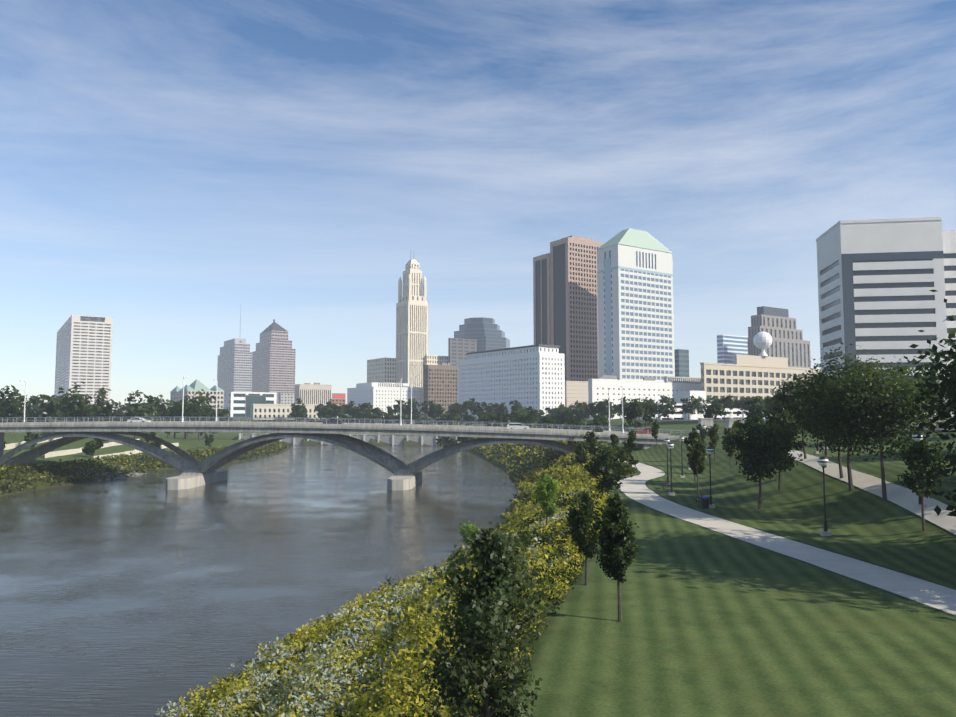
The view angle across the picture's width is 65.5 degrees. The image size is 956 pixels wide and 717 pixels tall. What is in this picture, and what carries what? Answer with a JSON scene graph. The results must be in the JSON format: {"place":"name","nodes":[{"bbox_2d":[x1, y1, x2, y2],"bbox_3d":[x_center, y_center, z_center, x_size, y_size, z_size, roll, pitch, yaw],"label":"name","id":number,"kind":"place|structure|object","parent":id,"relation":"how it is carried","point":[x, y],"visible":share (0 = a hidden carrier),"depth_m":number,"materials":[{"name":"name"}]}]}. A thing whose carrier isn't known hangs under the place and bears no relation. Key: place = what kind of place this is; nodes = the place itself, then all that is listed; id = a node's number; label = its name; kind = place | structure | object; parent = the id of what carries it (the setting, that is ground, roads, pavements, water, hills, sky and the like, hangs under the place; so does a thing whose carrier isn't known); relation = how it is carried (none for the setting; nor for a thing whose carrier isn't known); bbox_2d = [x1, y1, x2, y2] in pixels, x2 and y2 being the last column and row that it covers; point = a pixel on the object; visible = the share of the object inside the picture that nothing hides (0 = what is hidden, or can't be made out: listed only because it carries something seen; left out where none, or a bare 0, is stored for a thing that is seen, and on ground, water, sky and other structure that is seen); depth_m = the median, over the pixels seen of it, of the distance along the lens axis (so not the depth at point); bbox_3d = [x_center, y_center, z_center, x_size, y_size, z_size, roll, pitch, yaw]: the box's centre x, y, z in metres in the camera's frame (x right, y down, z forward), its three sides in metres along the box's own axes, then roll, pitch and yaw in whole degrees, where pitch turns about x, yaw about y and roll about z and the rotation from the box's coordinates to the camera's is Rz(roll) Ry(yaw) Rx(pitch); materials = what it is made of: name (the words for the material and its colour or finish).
{"place":"outdoors","nodes":[
{"label":"outdoors","id":0,"kind":"place"},
{"bbox_2d":[0,445,518,716],"bbox_3d":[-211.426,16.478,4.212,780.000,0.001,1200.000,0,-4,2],"label":"water","id":1,"kind":"structure","parent":0,"point":[147,595],"depth_m":81.87,"materials":[{"name":"grey liquid"}]},
{"bbox_2d":[0,414,955,716],"bbox_3d":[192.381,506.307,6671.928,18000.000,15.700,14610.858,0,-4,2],"label":"ground","id":2,"kind":"structure","parent":0,"point":[712,624],"depth_m":31.08,"materials":[{"name":"green plant"}]},
{"bbox_2d":[54,315,112,406],"bbox_3d":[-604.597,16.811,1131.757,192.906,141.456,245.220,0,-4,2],"label":"office tower","id":3,"kind":"structure","parent":2,"relation":"on","point":[84,348],"depth_m":1026.41,"materials":[{"name":"beige concrete"}]},
{"bbox_2d":[72,465,146,480],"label":"rocks","id":4,"kind":"object","parent":2,"relation":"on","point":[126,474],"visible":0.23,"depth_m":185.60,"materials":[{"name":"grey stone"}]},
{"bbox_2d":[22,393,294,413],"bbox_3d":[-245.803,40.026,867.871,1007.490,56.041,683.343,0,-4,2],"label":"building","id":5,"kind":"structure","parent":2,"relation":"on","point":[286,398],"depth_m":1011.25,"materials":[{"name":"grey"}]},
{"bbox_2d":[170,379,223,411],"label":"building","id":6,"kind":"structure","parent":2,"relation":"on","point":[190,390],"depth_m":621.36,"materials":[{"name":"beige concrete"}]},
{"bbox_2d":[217,310,251,414],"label":"skyscraper","id":7,"kind":"structure","parent":2,"relation":"on","point":[234,369],"depth_m":1190.74,"materials":[{"name":"grey concrete"}]},
{"bbox_2d":[228,392,276,416],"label":"office building","id":8,"kind":"structure","parent":2,"relation":"on","point":[239,403],"depth_m":569.96,"materials":[{"name":"white concrete"}]},
{"bbox_2d":[251,319,295,403],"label":"skyscraper","id":9,"kind":"structure","parent":2,"relation":"on","point":[273,360],"depth_m":1273.09,"materials":[{"name":"grey stone"}]},
{"bbox_2d":[250,404,338,419],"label":"neoclassical building","id":10,"kind":"structure","parent":2,"relation":"on","point":[264,411],"depth_m":465.06,"materials":[{"name":"beige stone"}]},
{"bbox_2d":[0,425,611,716],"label":"shrubs","id":11,"kind":"object","parent":2,"relation":"on","point":[409,600],"visible":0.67,"depth_m":40.12,"materials":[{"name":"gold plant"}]},
{"bbox_2d":[295,383,331,403],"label":"building","id":12,"kind":"structure","parent":2,"relation":"on","point":[314,393],"depth_m":915.96,"materials":[{"name":"beige concrete"}]},
{"bbox_2d":[330,393,345,414],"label":"building","id":13,"kind":"structure","parent":2,"relation":"on","point":[339,399],"depth_m":524.98,"materials":[{"name":"red"}]},
{"bbox_2d":[0,376,743,489],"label":"bridge","id":14,"kind":"structure","parent":2,"relation":"on","point":[196,473],"depth_m":163.51,"materials":[{"name":"grey concrete"}]},
{"bbox_2d":[127,418,150,421],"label":"sedan car","id":15,"kind":"object","parent":14,"relation":"on","point":[138,420],"visible":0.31,"depth_m":167.29,"materials":[{"name":"white paint"}]},
{"bbox_2d":[323,419,343,423],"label":"sedan car","id":16,"kind":"object","parent":14,"relation":"on","point":[332,421],"visible":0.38,"depth_m":175.59,"materials":[{"name":"grey paint"}]},
{"bbox_2d":[507,423,528,428],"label":"car","id":17,"kind":"object","parent":14,"relation":"on","point":[519,426],"visible":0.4,"depth_m":164.70,"materials":[{"name":"white paint"}]},
{"bbox_2d":[636,428,658,433],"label":"car","id":18,"kind":"object","parent":14,"relation":"on","point":[646,430],"visible":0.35,"depth_m":173.11,"materials":[{"name":"red paint"}]},
{"bbox_2d":[347,382,423,416],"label":"low-rise building","id":19,"kind":"structure","parent":2,"relation":"on","point":[382,396],"depth_m":616.94,"materials":[{"name":"white concrete"}]},
{"bbox_2d":[367,259,447,387],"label":"skyscraper","id":20,"kind":"structure","parent":2,"relation":"on","point":[409,361],"depth_m":807.71,"materials":[{"name":"beige stone"}]},
{"bbox_2d":[424,363,457,416],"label":"office building","id":21,"kind":"structure","parent":2,"relation":"on","point":[441,384],"depth_m":617.83,"materials":[{"name":"brown"}]},
{"bbox_2d":[0,368,949,455],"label":"trees","id":22,"kind":"object","parent":2,"relation":"on","point":[65,406],"visible":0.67,"depth_m":309.07,"materials":[{"name":"green plant"}]},
{"bbox_2d":[448,317,509,365],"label":"office building","id":23,"kind":"structure","parent":2,"relation":"on","point":[478,334],"depth_m":829.85,"materials":[{"name":"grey glass"}]},
{"bbox_2d":[4,417,953,459],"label":"walls","id":24,"kind":"structure","parent":2,"relation":"on","point":[393,440],"depth_m":373.74,"materials":[{"name":"stone"}]},
{"bbox_2d":[414,516,567,716],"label":"tree","id":25,"kind":"object","parent":2,"relation":"on","point":[485,607],"visible":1,"depth_m":14.61,"materials":[{"name":"green plant"}]},
{"bbox_2d":[458,474,560,545],"bbox_3d":[2.251,16.117,72.329,2.573,11.854,30.898,1,-4,-13],"label":"tree","id":26,"kind":"object","parent":2,"relation":"on","point":[547,488],"visible":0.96,"depth_m":58.57,"materials":[{"name":"green plant"}]},
{"bbox_2d":[458,344,564,417],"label":"office building","id":27,"kind":"structure","parent":2,"relation":"on","point":[533,376],"depth_m":499.53,"materials":[{"name":"white concrete"}]},
{"bbox_2d":[533,235,603,380],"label":"skyscraper","id":28,"kind":"structure","parent":2,"relation":"on","point":[565,309],"depth_m":658.68,"materials":[{"name":"brown stone"}]},
{"bbox_2d":[565,381,587,415],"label":"building","id":29,"kind":"structure","parent":2,"relation":"on","point":[575,391],"depth_m":567.31,"materials":[{"name":"beige concrete"}]},
{"bbox_2d":[565,491,639,621],"bbox_3d":[5.244,8.022,32.317,1.984,5.136,8.025,0,-4,-3],"label":"tree","id":30,"kind":"object","parent":2,"relation":"on","point":[615,559],"visible":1,"depth_m":29.23,"materials":[{"name":"green plant"}]},
{"bbox_2d":[596,228,674,382],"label":"skyscraper","id":31,"kind":"structure","parent":2,"relation":"on","point":[635,304],"depth_m":603.57,"materials":[{"name":"grey concrete"}]},
{"bbox_2d":[588,375,700,419],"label":"low-rise building","id":32,"kind":"structure","parent":2,"relation":"on","point":[644,388],"depth_m":436.66,"materials":[{"name":"white concrete"}]},
{"bbox_2d":[568,419,742,495],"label":"trees","id":33,"kind":"object","parent":2,"relation":"on","point":[697,457],"visible":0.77,"depth_m":109.20,"materials":[{"name":"green plant"}]},
{"bbox_2d":[674,349,688,376],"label":"office building","id":34,"kind":"structure","parent":2,"relation":"on","point":[681,362],"depth_m":798.86,"materials":[{"name":"teal glass"}]},
{"bbox_2d":[661,480,708,508],"bbox_3d":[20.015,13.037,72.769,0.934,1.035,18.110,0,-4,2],"label":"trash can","id":35,"kind":"object","parent":2,"relation":"on","point":[703,499],"visible":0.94,"depth_m":63.98,"materials":[{"name":"black paint"}]},
{"bbox_2d":[657,390,783,419],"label":"building","id":36,"kind":"structure","parent":2,"relation":"on","point":[678,415],"depth_m":340.89,"materials":[{"name":"white concrete"}]},
{"bbox_2d":[717,335,747,363],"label":"office building","id":37,"kind":"structure","parent":2,"relation":"on","point":[729,347],"depth_m":861.84,"materials":[{"name":"white"}]},
{"bbox_2d":[700,332,819,402],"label":"building","id":38,"kind":"structure","parent":2,"relation":"on","point":[762,374],"depth_m":471.10,"materials":[{"name":"beige"}]},
{"bbox_2d":[580,414,952,530],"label":"trees","id":39,"kind":"object","parent":2,"relation":"on","point":[919,461],"visible":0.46,"depth_m":47.60,"materials":[{"name":"green plant"}]},
{"bbox_2d":[583,340,953,508],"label":"trees","id":40,"kind":"object","parent":2,"relation":"on","point":[852,406],"visible":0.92,"depth_m":60.78,"materials":[{"name":"green plant"}]},
{"bbox_2d":[596,447,955,617],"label":"paths","id":41,"kind":"structure","parent":2,"relation":"on","point":[910,587],"depth_m":48.84,"materials":[{"name":"concrete"}]},
{"bbox_2d":[748,306,810,367],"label":"office building","id":42,"kind":"structure","parent":2,"relation":"on","point":[778,325],"depth_m":816.74,"materials":[{"name":"grey concrete"}]},
{"bbox_2d":[664,413,926,535],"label":"lamps","id":43,"kind":"object","parent":2,"relation":"on","point":[823,461],"visible":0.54,"depth_m":64.43,"materials":[{"name":"black metal"}]},
{"bbox_2d":[816,217,955,416],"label":"tower","id":44,"kind":"structure","parent":2,"relation":"on","point":[878,279],"depth_m":226.85,"materials":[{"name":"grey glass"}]},
{"bbox_2d":[834,290,955,516],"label":"trees","id":45,"kind":"object","parent":2,"relation":"on","point":[948,379],"visible":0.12,"depth_m":40.55,"materials":[{"name":"green plant"}]},
{"bbox_2d":[0,0,955,411],"label":"sky","id":46,"kind":"structure","parent":0,"point":[170,170],"materials":[{"name":"blue"}]}
]}

